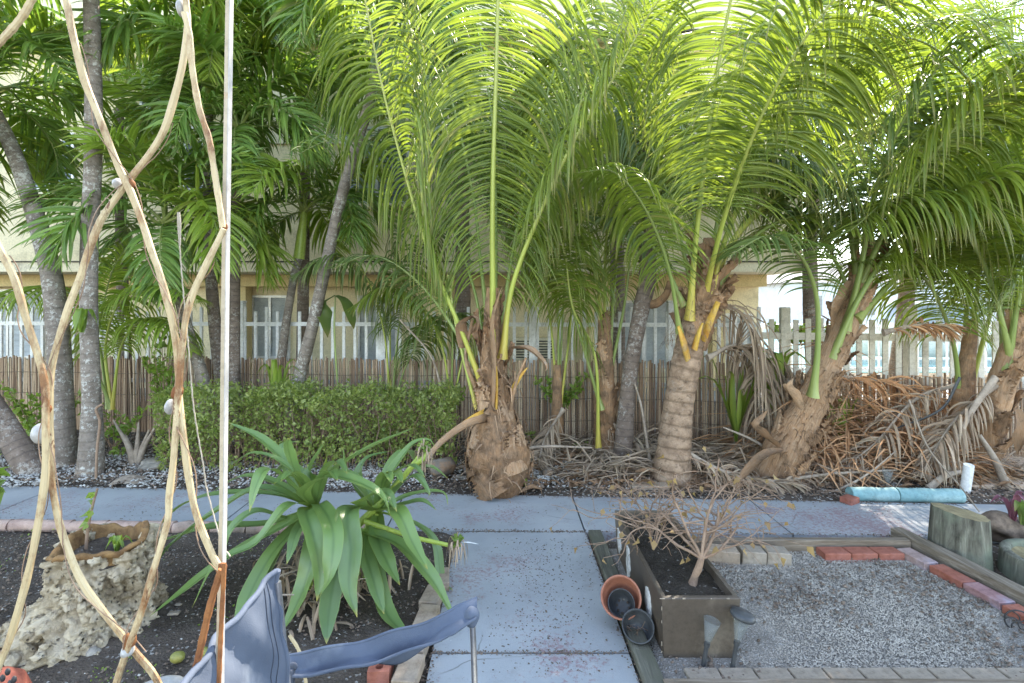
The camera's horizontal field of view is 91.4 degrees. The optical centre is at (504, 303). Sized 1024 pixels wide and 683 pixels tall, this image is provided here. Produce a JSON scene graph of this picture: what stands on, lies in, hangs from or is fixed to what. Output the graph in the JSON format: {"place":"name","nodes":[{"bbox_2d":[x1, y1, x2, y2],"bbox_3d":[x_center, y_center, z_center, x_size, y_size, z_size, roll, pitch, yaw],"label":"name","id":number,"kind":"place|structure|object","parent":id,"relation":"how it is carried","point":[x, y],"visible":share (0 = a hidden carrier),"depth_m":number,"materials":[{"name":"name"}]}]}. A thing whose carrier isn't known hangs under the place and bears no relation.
{"place":"outdoors","nodes":[
{"label":"outdoors","id":0,"kind":"place"},
{"bbox_2d":[0,526,453,682],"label":"bed soil","id":1,"kind":"structure","parent":0,"point":[165,631],"depth_m":2.61,"materials":[{"name":"soil"}]},
{"bbox_2d":[0,666,31,682],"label":"red clay lantern","id":2,"kind":"object","parent":1,"relation":"on","point":[9,674],"visible":0.97,"depth_m":1.45,"materials":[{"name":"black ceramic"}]},
{"bbox_2d":[0,520,168,672],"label":"coral planter","id":3,"kind":"object","parent":1,"relation":"on","point":[64,620],"visible":0.83,"depth_m":2.35,"materials":[{"name":"stone"}]},
{"bbox_2d":[0,0,307,682],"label":"iron trellis","id":4,"kind":"object","parent":1,"relation":"on","point":[42,432],"visible":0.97,"depth_m":1.00,"materials":[{"name":"beige paint"}]},
{"bbox_2d":[179,245,230,556],"bbox_3d":[-0.639,0.165,1.084,0.161,0.726,0.033,0,0,22],"label":"hanging cord","id":5,"kind":"object","parent":4,"relation":"hanging from","point":[227,552],"visible":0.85,"depth_m":1.10,"materials":[{"name":"plant"}]},
{"bbox_2d":[0,519,364,534],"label":"clay edging","id":6,"kind":"object","parent":1,"relation":"on","point":[16,525],"visible":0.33,"depth_m":3.53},
{"bbox_2d":[149,422,476,643],"bbox_3d":[-1.124,1.316,2.791,1.918,1.296,1.076,0,0,-9],"label":"giant lily","id":7,"kind":"object","parent":1,"relation":"on","point":[343,553],"visible":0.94,"depth_m":2.62,"materials":[{"name":"green plant"}]},
{"bbox_2d":[367,664,393,682],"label":"holed brick","id":8,"kind":"object","parent":1,"relation":"on","point":[379,673],"visible":0.35,"depth_m":2.08,"materials":[{"name":"brick"}]},
{"bbox_2d":[391,654,424,682],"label":"paver","id":9,"kind":"object","parent":1,"relation":"on","point":[410,670],"visible":0.83,"depth_m":2.10,"materials":[{"name":"concrete"}]},
{"bbox_2d":[0,485,1017,542],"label":"sidewalk","id":10,"kind":"structure","parent":0,"point":[461,511],"depth_m":3.84,"materials":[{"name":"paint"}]},
{"bbox_2d":[1,485,956,535],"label":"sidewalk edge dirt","id":11,"kind":"structure","parent":10,"relation":"on","point":[584,497],"depth_m":4.04,"materials":[{"name":"soil"}]},
{"bbox_2d":[0,398,1023,504],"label":"planting strip soil","id":12,"kind":"structure","parent":0,"point":[550,490],"depth_m":4.42,"materials":[{"name":"soil"}]},
{"bbox_2d":[0,379,80,445],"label":"vine","id":13,"kind":"object","parent":12,"relation":"on","point":[19,407],"visible":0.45,"depth_m":5.40,"materials":[{"name":"green plant"}]},
{"bbox_2d":[0,114,81,476],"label":"feather palm","id":14,"kind":"object","parent":12,"relation":"on","point":[19,450],"visible":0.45,"depth_m":4.71,"materials":[{"name":"green plant"}]},
{"bbox_2d":[0,0,178,470],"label":"feather palm","id":15,"kind":"object","parent":12,"relation":"on","point":[34,41],"visible":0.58,"depth_m":5.22,"materials":[{"name":"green plant"}]},
{"bbox_2d":[0,237,213,410],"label":"young palm","id":16,"kind":"object","parent":12,"relation":"on","point":[157,324],"visible":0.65,"depth_m":5.30,"materials":[{"name":"green plant"}]},
{"bbox_2d":[77,400,147,448],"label":"vine","id":17,"kind":"object","parent":12,"relation":"on","point":[126,429],"visible":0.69,"depth_m":5.34,"materials":[{"name":"green plant"}]},
{"bbox_2d":[15,6,222,409],"bbox_3d":[-5.694,-1.046,7.219,3.091,6.367,3.367,0,0,0],"label":"feather palm","id":18,"kind":"object","parent":12,"relation":"on","point":[133,78],"visible":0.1,"depth_m":7.33,"materials":[{"name":"green plant"}]},
{"bbox_2d":[0,0,264,478],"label":"feather palm","id":19,"kind":"object","parent":12,"relation":"on","point":[91,392],"visible":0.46,"depth_m":4.78,"materials":[{"name":"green plant"}]},
{"bbox_2d":[113,420,156,468],"bbox_3d":[-3.672,1.395,4.961,0.394,0.497,0.157,0,0,0],"label":"dead shrub stump","id":20,"kind":"object","parent":12,"relation":"on","point":[136,453],"visible":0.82,"depth_m":4.93,"materials":[{"name":"wood"}]},
{"bbox_2d":[1,120,300,441],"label":"feather palm","id":21,"kind":"object","parent":12,"relation":"on","point":[164,180],"visible":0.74,"depth_m":5.13,"materials":[{"name":"green plant"}]},
{"bbox_2d":[46,0,325,425],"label":"feather palm","id":22,"kind":"object","parent":12,"relation":"on","point":[116,31],"visible":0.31,"depth_m":5.62,"materials":[{"name":"green plant"}]},
{"bbox_2d":[105,1,344,441],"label":"feather palm","id":23,"kind":"object","parent":12,"relation":"on","point":[295,128],"visible":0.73,"depth_m":5.50,"materials":[{"name":"green plant"}]},
{"bbox_2d":[256,359,302,408],"bbox_3d":[-2.421,0.876,5.521,0.474,0.575,0.599,0,0,-38],"label":"palm sprout","id":24,"kind":"object","parent":12,"relation":"on","point":[274,372],"visible":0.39,"depth_m":5.45,"materials":[{"name":"green plant"}]},
{"bbox_2d":[191,151,400,373],"bbox_3d":[-2.612,-0.123,6.204,2.378,3.731,2.708,0,0,0],"label":"feather palm","id":25,"kind":"object","parent":12,"relation":"on","point":[276,171],"visible":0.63,"depth_m":6.14,"materials":[{"name":"green plant"}]},
{"bbox_2d":[215,7,376,357],"bbox_3d":[-2.848,-1.357,7.249,3.023,6.871,3.393,0,0,32],"label":"feather palm","id":26,"kind":"object","parent":12,"relation":"on","point":[302,301],"visible":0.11,"depth_m":7.12,"materials":[{"name":"green plant"}]},
{"bbox_2d":[147,370,465,473],"bbox_3d":[-1.897,1.172,5.024,3.036,0.973,1.014,0,0,0],"label":"hedge","id":27,"kind":"object","parent":12,"relation":"on","point":[259,397],"visible":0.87,"depth_m":4.77,"materials":[{"name":"green plant"}]},
{"bbox_2d":[0,454,649,488],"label":"white pebbles","id":28,"kind":"object","parent":12,"relation":"on","point":[365,473],"visible":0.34,"depth_m":4.58,"materials":[{"name":"stone"}]},
{"bbox_2d":[317,295,355,389],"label":"split leaf plant","id":29,"kind":"object","parent":12,"relation":"on","point":[325,317],"visible":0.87,"depth_m":5.65,"materials":[{"name":"plant"}]},
{"bbox_2d":[233,0,491,443],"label":"feather palm","id":30,"kind":"object","parent":12,"relation":"on","point":[316,307],"visible":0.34,"depth_m":5.56,"materials":[{"name":"green plant"}]},
{"bbox_2d":[0,300,760,433],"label":"white picket fence","id":31,"kind":"object","parent":12,"relation":"on","point":[533,324],"visible":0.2,"depth_m":6.35,"materials":[{"name":"paint"}]},
{"bbox_2d":[346,190,529,404],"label":"young palm","id":32,"kind":"object","parent":12,"relation":"on","point":[373,296],"visible":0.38,"depth_m":5.46,"materials":[{"name":"green plant"}]},
{"bbox_2d":[428,457,455,478],"bbox_3d":[-0.574,1.526,4.586,0.243,0.226,0.216,0,0,-33],"label":"coconut","id":33,"kind":"object","parent":12,"relation":"on","point":[446,466],"visible":0.7,"depth_m":4.52,"materials":[{"name":"plant"}]},
{"bbox_2d":[328,53,598,414],"bbox_3d":[-0.483,-0.922,7.193,3.926,5.044,3.723,0,0,-18],"label":"background palm","id":34,"kind":"object","parent":12,"relation":"on","point":[463,303],"visible":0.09,"depth_m":7.10,"materials":[{"name":"green plant"}]},
{"bbox_2d":[280,0,698,502],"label":"coconut palm","id":35,"kind":"object","parent":12,"relation":"on","point":[497,455],"visible":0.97,"depth_m":4.10,"materials":[{"name":"green plant"}]},
{"bbox_2d":[0,355,1023,456],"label":"bamboo fence","id":36,"kind":"object","parent":12,"relation":"on","point":[31,376],"visible":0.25,"depth_m":5.97,"materials":[{"name":"wood"}]},
{"bbox_2d":[141,335,179,421],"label":"vine","id":37,"kind":"object","parent":36,"relation":"attached to","point":[162,370],"visible":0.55,"depth_m":5.45,"materials":[{"name":"green plant"}]},
{"bbox_2d":[533,372,590,409],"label":"vine","id":38,"kind":"object","parent":36,"relation":"attached to","point":[567,397],"visible":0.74,"depth_m":5.63,"materials":[{"name":"green plant"}]},
{"bbox_2d":[0,433,1023,500],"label":"mulch chips","id":39,"kind":"object","parent":12,"relation":"on","point":[991,491],"visible":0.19,"depth_m":4.45,"materials":[{"name":"wood"}]},
{"bbox_2d":[430,421,652,495],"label":"dry leaf litter","id":40,"kind":"object","parent":12,"relation":"on","point":[582,457],"visible":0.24,"depth_m":4.81,"materials":[{"name":"plant"}]},
{"bbox_2d":[458,87,634,448],"bbox_3d":[0.432,-0.475,5.534,1.975,4.150,1.779,0,0,0],"label":"young palm","id":41,"kind":"object","parent":12,"relation":"on","point":[558,384],"visible":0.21,"depth_m":5.46,"materials":[{"name":"green plant"}]},
{"bbox_2d":[529,407,564,472],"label":"dead frond","id":42,"kind":"object","parent":12,"relation":"on","point":[546,441],"visible":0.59,"depth_m":5.00,"materials":[{"name":"brown plant"}]},
{"bbox_2d":[475,0,703,453],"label":"young palm","id":43,"kind":"object","parent":12,"relation":"on","point":[606,401],"visible":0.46,"depth_m":5.04,"materials":[{"name":"green plant"}]},
{"bbox_2d":[485,44,740,399],"bbox_3d":[1.607,-0.674,7.426,3.777,4.558,4.004,0,0,38],"label":"background palm","id":44,"kind":"object","parent":12,"relation":"on","point":[615,329],"visible":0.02,"depth_m":7.20,"materials":[{"name":"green plant"}]},
{"bbox_2d":[491,0,768,462],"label":"coconut palm","id":45,"kind":"object","parent":12,"relation":"on","point":[643,305],"visible":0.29,"depth_m":4.95,"materials":[{"name":"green plant"}]},
{"bbox_2d":[550,463,890,498],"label":"fine twig litter","id":46,"kind":"object","parent":12,"relation":"on","point":[815,482],"visible":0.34,"depth_m":4.26,"materials":[{"name":"plant"}]},
{"bbox_2d":[699,356,790,441],"bbox_3d":[2.265,0.935,4.943,1.068,0.831,0.373,0,0,0],"label":"palm sprout","id":47,"kind":"object","parent":12,"relation":"on","point":[735,419],"visible":0.84,"depth_m":4.88,"materials":[{"name":"green plant"}]},
{"bbox_2d":[714,300,785,451],"bbox_3d":[2.219,0.795,4.743,1.098,1.665,0.626,0,0,-30],"label":"dead frond","id":48,"kind":"object","parent":12,"relation":"on","point":[764,369],"visible":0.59,"depth_m":4.77,"materials":[{"name":"brown plant"}]},
{"bbox_2d":[691,451,811,495],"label":"dead frond","id":49,"kind":"object","parent":12,"relation":"on","point":[773,484],"visible":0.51,"depth_m":4.27,"materials":[{"name":"brown plant"}]},
{"bbox_2d":[519,445,1023,492],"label":"brown leaf litter","id":50,"kind":"object","parent":12,"relation":"on","point":[531,484],"visible":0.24,"depth_m":4.39,"materials":[{"name":"plant"}]},
{"bbox_2d":[532,0,1023,493],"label":"coconut palm","id":51,"kind":"object","parent":12,"relation":"on","point":[704,299],"visible":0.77,"depth_m":3.97,"materials":[{"name":"green plant"}]},
{"bbox_2d":[535,419,1023,498],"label":"dead frond litter","id":52,"kind":"object","parent":12,"relation":"on","point":[697,447],"visible":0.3,"depth_m":4.65,"materials":[{"name":"brown plant"}]},
{"bbox_2d":[691,0,1023,485],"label":"coconut palm","id":53,"kind":"object","parent":12,"relation":"on","point":[795,434],"visible":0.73,"depth_m":4.22,"materials":[{"name":"green plant"}]},
{"bbox_2d":[691,308,1023,494],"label":"dead frond heap","id":54,"kind":"object","parent":12,"relation":"on","point":[848,435],"visible":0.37,"depth_m":4.67,"materials":[{"name":"brown plant"}]},
{"bbox_2d":[705,340,800,415],"bbox_3d":[2.560,0.845,5.062,1.509,0.973,0.517,0,0,-28],"label":"dead frond","id":55,"kind":"object","parent":54,"relation":"on","point":[743,347],"visible":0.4,"depth_m":4.93,"materials":[{"name":"brown plant"}]},
{"bbox_2d":[786,372,950,418],"bbox_3d":[3.750,0.950,5.024,1.967,0.553,0.383,0,0,-6],"label":"dead frond","id":56,"kind":"object","parent":54,"relation":"on","point":[868,380],"visible":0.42,"depth_m":5.00,"materials":[{"name":"brown plant"}]},
{"bbox_2d":[839,382,954,479],"bbox_3d":[3.738,1.187,4.701,1.537,0.880,0.379,0,0,-20],"label":"dead frond","id":57,"kind":"object","parent":54,"relation":"on","point":[926,404],"visible":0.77,"depth_m":4.69,"materials":[{"name":"brown plant"}]},
{"bbox_2d":[958,375,998,440],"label":"dead stalk","id":58,"kind":"object","parent":54,"relation":"on","point":[989,385],"visible":0.86,"depth_m":4.46,"materials":[{"name":"plant"}]},
{"bbox_2d":[845,487,899,501],"bbox_3d":[3.009,1.560,4.085,0.365,0.116,0.113,0,0,3],"label":"painted log","id":59,"kind":"object","parent":12,"relation":"on","point":[888,494],"visible":0.92,"depth_m":4.04,"materials":[{"name":"teal paint"}]},
{"bbox_2d":[761,307,1023,448],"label":"cream picket fence","id":60,"kind":"object","parent":12,"relation":"on","point":[784,335],"visible":0.23,"depth_m":5.65,"materials":[{"name":"paint"}]},
{"bbox_2d":[806,0,1023,460],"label":"coconut palm","id":61,"kind":"object","parent":12,"relation":"on","point":[1007,368],"visible":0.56,"depth_m":4.24,"materials":[{"name":"green plant"}]},
{"bbox_2d":[814,122,1023,457],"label":"young palm","id":62,"kind":"object","parent":12,"relation":"on","point":[967,361],"visible":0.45,"depth_m":4.79,"materials":[{"name":"green plant"}]},
{"bbox_2d":[881,317,968,343],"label":"dead frond","id":63,"kind":"object","parent":62,"relation":"attached to","point":[946,329],"visible":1,"depth_m":4.58,"materials":[{"name":"brown plant"}]},
{"bbox_2d":[894,487,965,502],"bbox_3d":[3.450,1.560,4.062,0.505,0.117,0.113,0,0,3],"label":"painted log","id":64,"kind":"object","parent":12,"relation":"on","point":[930,495],"visible":0.94,"depth_m":4.02,"materials":[{"name":"teal paint"}]},
{"bbox_2d":[911,381,998,487],"bbox_3d":[4.015,1.171,4.489,1.117,0.933,0.381,0,0,-23],"label":"dead frond","id":65,"kind":"object","parent":12,"relation":"on","point":[948,423],"visible":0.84,"depth_m":4.41,"materials":[{"name":"brown plant"}]},
{"bbox_2d":[420,530,641,682],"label":"path","id":66,"kind":"structure","parent":0,"point":[469,578],"depth_m":2.55,"materials":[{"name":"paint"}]},
{"bbox_2d":[180,568,479,682],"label":"folding chair","id":67,"kind":"object","parent":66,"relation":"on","point":[256,649],"visible":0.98,"depth_m":1.28,"materials":[{"name":"blue fabric"}]},
{"bbox_2d":[458,538,612,673],"bbox_3d":[0.147,1.598,2.778,0.809,0.008,1.253,0,0,0],"label":"path debris","id":68,"kind":"object","parent":66,"relation":"on","point":[545,603],"visible":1,"depth_m":2.66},
{"bbox_2d":[140,388,947,401],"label":"courtyard paving","id":69,"kind":"structure","parent":0,"point":[589,394],"depth_m":8.96,"materials":[{"name":"paint"}]},
{"bbox_2d":[688,40,955,365],"bbox_3d":[5.247,-1.174,8.240,4.448,5.564,4.680,0,0,38],"label":"background palm","id":70,"kind":"object","parent":69,"relation":"on","point":[808,301],"visible":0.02,"depth_m":8.21,"materials":[{"name":"green plant"}]},
{"bbox_2d":[794,0,1023,393],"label":"background palm","id":71,"kind":"object","parent":69,"relation":"on","point":[891,365],"visible":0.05,"depth_m":8.43,"materials":[{"name":"green plant"}]},
{"bbox_2d":[427,372,988,675],"bbox_3d":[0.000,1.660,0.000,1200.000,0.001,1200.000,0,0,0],"label":"ground","id":72,"kind":"structure","parent":0,"point":[931,374],"depth_m":11.55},
{"bbox_2d":[288,189,480,405],"bbox_3d":[-1.377,0.087,5.949,2.282,3.133,1.392,0,0,0],"label":"young palm","id":73,"kind":"object","parent":72,"relation":"on","point":[315,264],"visible":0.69,"depth_m":5.91,"materials":[{"name":"green plant"}]},
{"bbox_2d":[0,0,846,390],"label":"apartment building","id":74,"kind":"structure","parent":72,"relation":"on","point":[262,298],"depth_m":8.91,"materials":[{"name":"beige paint"}]},
{"bbox_2d":[0,289,45,362],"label":"window","id":75,"kind":"structure","parent":74,"relation":"in","point":[6,327],"depth_m":9.56,"materials":[{"name":"glass"}]},
{"bbox_2d":[251,295,291,362],"bbox_3d":[-4.486,0.478,9.537,0.822,1.276,0.140,0,0,0],"label":"window","id":76,"kind":"structure","parent":74,"relation":"in","point":[275,303],"depth_m":9.56,"materials":[{"name":"glass"}]},
{"bbox_2d":[344,126,409,208],"bbox_3d":[-2.145,-2.294,8.387,1.203,1.370,0.140,0,0,0],"label":"window","id":77,"kind":"structure","parent":74,"relation":"in","point":[377,186],"depth_m":8.41,"materials":[{"name":"metal"}]},
{"bbox_2d":[357,295,397,371],"bbox_3d":[-2.425,0.570,9.537,0.883,1.461,0.140,0,0,0],"label":"window","id":78,"kind":"structure","parent":74,"relation":"in","point":[360,329],"depth_m":9.56,"materials":[{"name":"glass"}]},
{"bbox_2d":[516,337,555,359],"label":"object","id":79,"kind":"object","parent":74,"relation":"attached to","point":[543,346],"visible":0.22,"depth_m":9.31,"materials":[{"name":"white"}]},
{"bbox_2d":[625,301,665,371],"bbox_3d":[2.689,0.620,9.537,1.068,1.362,0.140,0,0,0],"label":"window","id":80,"kind":"structure","parent":74,"relation":"in","point":[649,332],"depth_m":9.57,"materials":[{"name":"glass"}]},
{"bbox_2d":[761,326,991,374],"bbox_3d":[13.609,1.058,11.300,16.618,1.105,0.060,0,0,0],"label":"dock railing","id":81,"kind":"object","parent":72,"relation":"on","point":[879,368],"visible":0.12,"depth_m":11.29,"materials":[{"name":"white paint"}]},
{"bbox_2d":[606,542,1023,653],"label":"bed soil","id":82,"kind":"structure","parent":0,"point":[995,547],"depth_m":3.24,"materials":[{"name":"soil"}]},
{"bbox_2d":[588,530,663,682],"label":"garden timber","id":83,"kind":"object","parent":82,"relation":"on","point":[646,668],"visible":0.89,"depth_m":2.33,"materials":[{"name":"wood"}]},
{"bbox_2d":[601,575,641,620],"bbox_3d":[0.581,1.481,2.507,0.200,0.213,0.211,0,0,0],"label":"flower pot","id":84,"kind":"object","parent":83,"relation":"on","point":[612,583],"visible":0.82,"depth_m":2.53,"materials":[{"name":"ceramic"}]},
{"bbox_2d":[608,588,634,617],"bbox_3d":[0.584,1.508,2.504,0.133,0.138,0.136,0,0,0],"label":"nested pot","id":85,"kind":"object","parent":84,"relation":"in","point":[621,600],"visible":0.87,"depth_m":2.53,"materials":[{"name":"black plastic"}]},
{"bbox_2d":[622,608,654,644],"bbox_3d":[0.625,1.535,2.353,0.149,0.157,0.160,0,0,0],"label":"flower pot","id":86,"kind":"object","parent":83,"relation":"on","point":[642,619],"visible":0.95,"depth_m":2.38,"materials":[{"name":"black plastic"}]},
{"bbox_2d":[609,548,1023,678],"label":"gravel bed","id":87,"kind":"object","parent":82,"relation":"on","point":[667,667],"visible":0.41,"depth_m":2.43,"materials":[{"name":"gravel"}]},
{"bbox_2d":[615,510,739,660],"bbox_3d":[0.871,1.452,2.694,0.359,0.288,0.952,0,0,0],"label":"planter box","id":88,"kind":"object","parent":87,"relation":"on","point":[687,619],"visible":0.81,"depth_m":2.34,"materials":[{"name":"brown paint"}]},
{"bbox_2d":[549,444,814,586],"bbox_3d":[0.847,1.057,2.655,1.229,0.714,1.034,0,0,0],"label":"dead shrub","id":89,"kind":"object","parent":88,"relation":"in","point":[701,555],"visible":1,"depth_m":2.52,"materials":[{"name":"brown plant"}]},
{"bbox_2d":[706,543,739,565],"bbox_3d":[1.337,1.555,3.090,0.203,0.098,0.100,0,0,7],"label":"paver","id":90,"kind":"object","parent":87,"relation":"on","point":[732,557],"visible":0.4,"depth_m":3.04,"materials":[{"name":"concrete"}]},
{"bbox_2d":[730,606,755,667],"bbox_3d":[1.034,1.482,2.167,0.102,0.300,0.102,0,0,-40],"label":"garden light","id":91,"kind":"object","parent":87,"relation":"on","point":[742,615],"visible":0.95,"depth_m":2.16,"materials":[{"name":"black plastic"}]},
{"bbox_2d":[737,544,766,566],"bbox_3d":[1.525,1.555,3.080,0.143,0.095,0.100,0,0,6],"label":"paver","id":92,"kind":"object","parent":87,"relation":"on","point":[758,553],"visible":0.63,"depth_m":3.03,"materials":[{"name":"concrete"}]},
{"bbox_2d":[761,545,791,566],"bbox_3d":[1.670,1.555,3.070,0.143,0.095,0.100,0,0,5],"label":"paver","id":93,"kind":"object","parent":87,"relation":"on","point":[785,553],"visible":0.63,"depth_m":3.02,"materials":[{"name":"concrete"}]},
{"bbox_2d":[694,537,910,554],"bbox_3d":[1.850,1.571,3.212,1.500,0.118,0.045,0,0,0],"label":"garden timber","id":94,"kind":"object","parent":87,"relation":"on","point":[894,542],"visible":0.32,"depth_m":3.19,"materials":[{"name":"brown wood"}]},
{"bbox_2d":[816,547,850,562],"bbox_3d":[2.060,1.572,3.125,0.160,0.060,0.095,0,0,0],"label":"brick","id":95,"kind":"object","parent":87,"relation":"on","point":[830,554],"visible":0.84,"depth_m":3.08,"materials":[{"name":"brick"}]},
{"bbox_2d":[663,679,1023,682],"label":"garden timber","id":96,"kind":"object","parent":87,"relation":"on","point":[843,680],"visible":1,"depth_m":2.06,"materials":[{"name":"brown wood"}]},
{"bbox_2d":[892,667,936,678],"bbox_3d":[1.745,1.595,2.115,0.144,0.050,0.089,0,0,0],"label":"paver","id":97,"kind":"object","parent":87,"relation":"on","point":[913,673],"visible":0.56,"depth_m":2.12,"materials":[{"name":"concrete"}]},
{"bbox_2d":[897,548,937,570],"bbox_3d":[2.530,1.570,3.060,0.095,0.060,0.185,0,0,-7],"label":"brick","id":98,"kind":"object","parent":87,"relation":"on","point":[918,559],"visible":0.73,"depth_m":3.03,"materials":[{"name":"brick"}]},
{"bbox_2d":[929,564,975,588],"bbox_3d":[2.565,1.570,2.860,0.095,0.060,0.185,0,0,-7],"label":"brick","id":99,"kind":"object","parent":87,"relation":"on","point":[951,575],"visible":0.71,"depth_m":2.85,"materials":[{"name":"brick"}]},
{"bbox_2d":[963,582,1015,609],"bbox_3d":[2.590,1.570,2.670,0.095,0.060,0.185,0,0,-7],"label":"brick","id":100,"kind":"object","parent":87,"relation":"on","point":[995,599],"visible":0.68,"depth_m":2.65,"materials":[{"name":"brick"}]},
{"bbox_2d":[891,527,1023,606],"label":"garden timber","id":101,"kind":"object","parent":82,"relation":"on","point":[1004,586],"visible":0.51,"depth_m":2.89,"materials":[{"name":"wood"}]},
{"bbox_2d":[927,502,993,571],"bbox_3d":[2.875,1.459,3.136,0.317,0.342,0.316,0,0,0],"label":"wooden stump","id":102,"kind":"object","parent":82,"relation":"on","point":[966,533],"visible":0.87,"depth_m":3.04,"materials":[{"name":"wood"}]},
{"bbox_2d":[981,510,1023,541],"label":"dark rock","id":103,"kind":"object","parent":82,"relation":"on","point":[1004,525],"visible":0.53,"depth_m":3.32,"materials":[{"name":"stone"}]},
{"bbox_2d":[997,538,1023,585],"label":"wooden stump","id":104,"kind":"object","parent":82,"relation":"on","point":[1010,562],"visible":0.97,"depth_m":2.98,"materials":[{"name":"wood"}]},
{"bbox_2d":[759,262,994,323],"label":"canal house","id":105,"kind":"structure","parent":0,"point":[771,300],"depth_m":31.00,"materials":[{"name":"white paint"}]},
{"bbox_2d":[764,339,991,371],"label":"water","id":106,"kind":"structure","parent":0,"point":[932,361],"depth_m":14.51,"materials":[{"name":"white"}]},
{"bbox_2d":[851,302,991,356],"bbox_3d":[12.200,0.720,14.600,4.800,1.560,1.900,0,0,0],"label":"motorboat","id":107,"kind":"object","parent":106,"relation":"on","point":[932,348],"visible":0.15,"depth_m":14.06,"materials":[{"name":"white paint"}]},
{"bbox_2d":[802,0,1023,261],"label":"sky","id":108,"kind":"structure","parent":0,"point":[1022,26],"materials":[{"name":"white"}]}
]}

